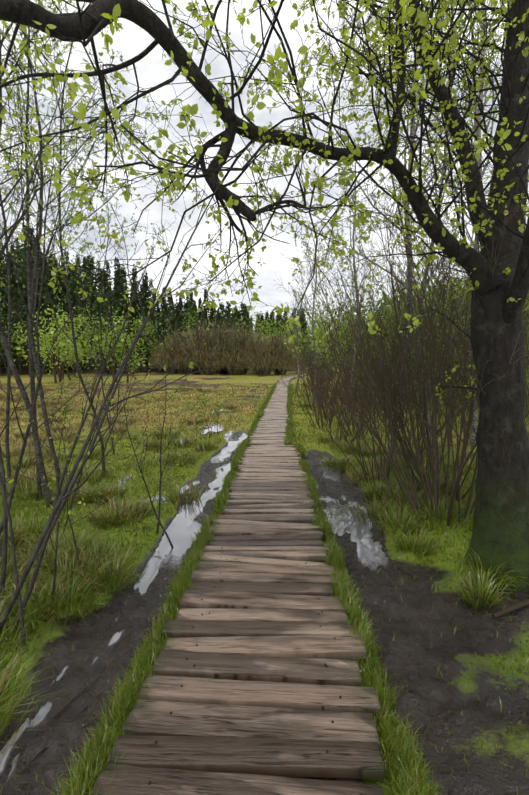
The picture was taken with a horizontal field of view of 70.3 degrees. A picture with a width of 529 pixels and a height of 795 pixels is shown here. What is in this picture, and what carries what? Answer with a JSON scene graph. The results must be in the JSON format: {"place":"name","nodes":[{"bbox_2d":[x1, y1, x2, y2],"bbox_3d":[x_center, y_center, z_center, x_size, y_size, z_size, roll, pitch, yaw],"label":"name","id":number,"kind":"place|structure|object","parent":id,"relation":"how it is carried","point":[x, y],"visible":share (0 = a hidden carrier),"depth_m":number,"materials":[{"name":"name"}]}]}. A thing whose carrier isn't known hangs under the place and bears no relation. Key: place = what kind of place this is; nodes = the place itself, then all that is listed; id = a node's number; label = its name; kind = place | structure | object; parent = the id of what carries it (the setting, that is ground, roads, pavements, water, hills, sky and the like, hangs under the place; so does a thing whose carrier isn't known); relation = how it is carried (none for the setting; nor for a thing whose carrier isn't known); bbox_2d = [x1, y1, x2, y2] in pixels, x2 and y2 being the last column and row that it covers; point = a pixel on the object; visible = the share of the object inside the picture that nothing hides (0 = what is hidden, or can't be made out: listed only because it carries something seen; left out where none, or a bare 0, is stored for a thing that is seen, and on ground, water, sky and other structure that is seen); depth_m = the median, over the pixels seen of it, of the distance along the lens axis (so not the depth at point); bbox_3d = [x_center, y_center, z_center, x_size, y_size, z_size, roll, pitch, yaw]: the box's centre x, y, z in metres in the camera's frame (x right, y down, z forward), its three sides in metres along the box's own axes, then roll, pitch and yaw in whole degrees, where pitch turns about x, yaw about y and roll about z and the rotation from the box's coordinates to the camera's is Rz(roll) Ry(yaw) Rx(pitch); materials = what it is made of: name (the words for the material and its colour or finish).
{"place":"outdoors","nodes":[
{"label":"outdoors","id":0,"kind":"place"},
{"bbox_2d":[60,390,222,438],"bbox_3d":[-3.869,0.416,11.054,5.400,1.356,1.048,1,6,10],"label":"bog sapling","id":1,"kind":"object","parent":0,"point":[205,402],"depth_m":10.63,"materials":[{"name":"plant"}]},
{"bbox_2d":[0,322,528,794],"bbox_3d":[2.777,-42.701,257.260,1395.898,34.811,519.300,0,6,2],"label":"ground","id":2,"kind":"structure","parent":0,"point":[90,642],"depth_m":2.79,"materials":[{"name":"green plant"}]},
{"bbox_2d":[0,0,166,506],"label":"birches","id":3,"kind":"object","parent":2,"relation":"on","point":[32,287],"depth_m":5.22,"materials":[{"name":"green plant"}]},
{"bbox_2d":[0,57,242,649],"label":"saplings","id":4,"kind":"object","parent":2,"relation":"on","point":[51,523],"depth_m":2.83,"materials":[{"name":"brown plant"}]},
{"bbox_2d":[0,222,310,366],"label":"conifer forest","id":5,"kind":"object","parent":2,"relation":"on","point":[115,301],"visible":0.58,"depth_m":58.19,"materials":[{"name":"green plant"}]},
{"bbox_2d":[148,310,303,374],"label":"thicket","id":6,"kind":"object","parent":2,"relation":"on","point":[243,360],"depth_m":44.87,"materials":[{"name":"brown plant"}]},
{"bbox_2d":[0,0,528,589],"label":"old tree","id":7,"kind":"object","parent":2,"relation":"on","point":[500,532],"depth_m":2.83,"materials":[{"name":"green plant"}]},
{"bbox_2d":[0,381,528,794],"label":"grass","id":8,"kind":"structure","parent":2,"relation":"on","point":[96,755],"depth_m":4.11,"materials":[{"name":"green plant"}]},
{"bbox_2d":[0,260,528,401],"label":"bushes","id":9,"kind":"object","parent":2,"relation":"on","point":[79,345],"visible":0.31,"depth_m":31.25,"materials":[{"name":"green plant"}]},
{"bbox_2d":[0,234,528,418],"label":"forest trunks","id":10,"kind":"object","parent":2,"relation":"on","point":[60,372],"visible":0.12,"depth_m":44.32,"materials":[{"name":"plant"}]},
{"bbox_2d":[1,250,528,411],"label":"forest broadleaf","id":11,"kind":"object","parent":2,"relation":"on","point":[192,326],"visible":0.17,"depth_m":42.27,"materials":[{"name":"green plant"}]},
{"bbox_2d":[22,523,528,771],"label":"dead sticks","id":12,"kind":"object","parent":2,"relation":"on","point":[518,606],"visible":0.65,"depth_m":2.33,"materials":[{"name":"brown wood"}]},
{"bbox_2d":[311,561,359,782],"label":"boardwalk stringers","id":13,"kind":"object","parent":2,"relation":"on","point":[348,780],"depth_m":1.60,"materials":[{"name":"brown wood"}]},
{"bbox_2d":[91,374,384,794],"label":"boardwalk planks","id":14,"kind":"object","parent":13,"relation":"on","point":[255,704],"visible":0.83,"depth_m":2.13,"materials":[{"name":"brown wood"}]},
{"bbox_2d":[148,424,341,784],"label":"nails","id":15,"kind":"object","parent":14,"relation":"on","point":[327,751],"visible":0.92,"depth_m":2.54,"materials":[{"name":"grey metal"}]},
{"bbox_2d":[259,113,528,525],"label":"thicket","id":16,"kind":"object","parent":2,"relation":"on","point":[319,391],"visible":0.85,"depth_m":5.15,"materials":[{"name":"brown plant"}]},
{"bbox_2d":[273,0,528,466],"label":"birches","id":17,"kind":"object","parent":2,"relation":"on","point":[479,162],"depth_m":7.14,"materials":[{"name":"green plant"}]},
{"bbox_2d":[0,0,528,335],"label":"sky","id":18,"kind":"structure","parent":0,"point":[151,70],"materials":[{"name":"white"}]}
]}

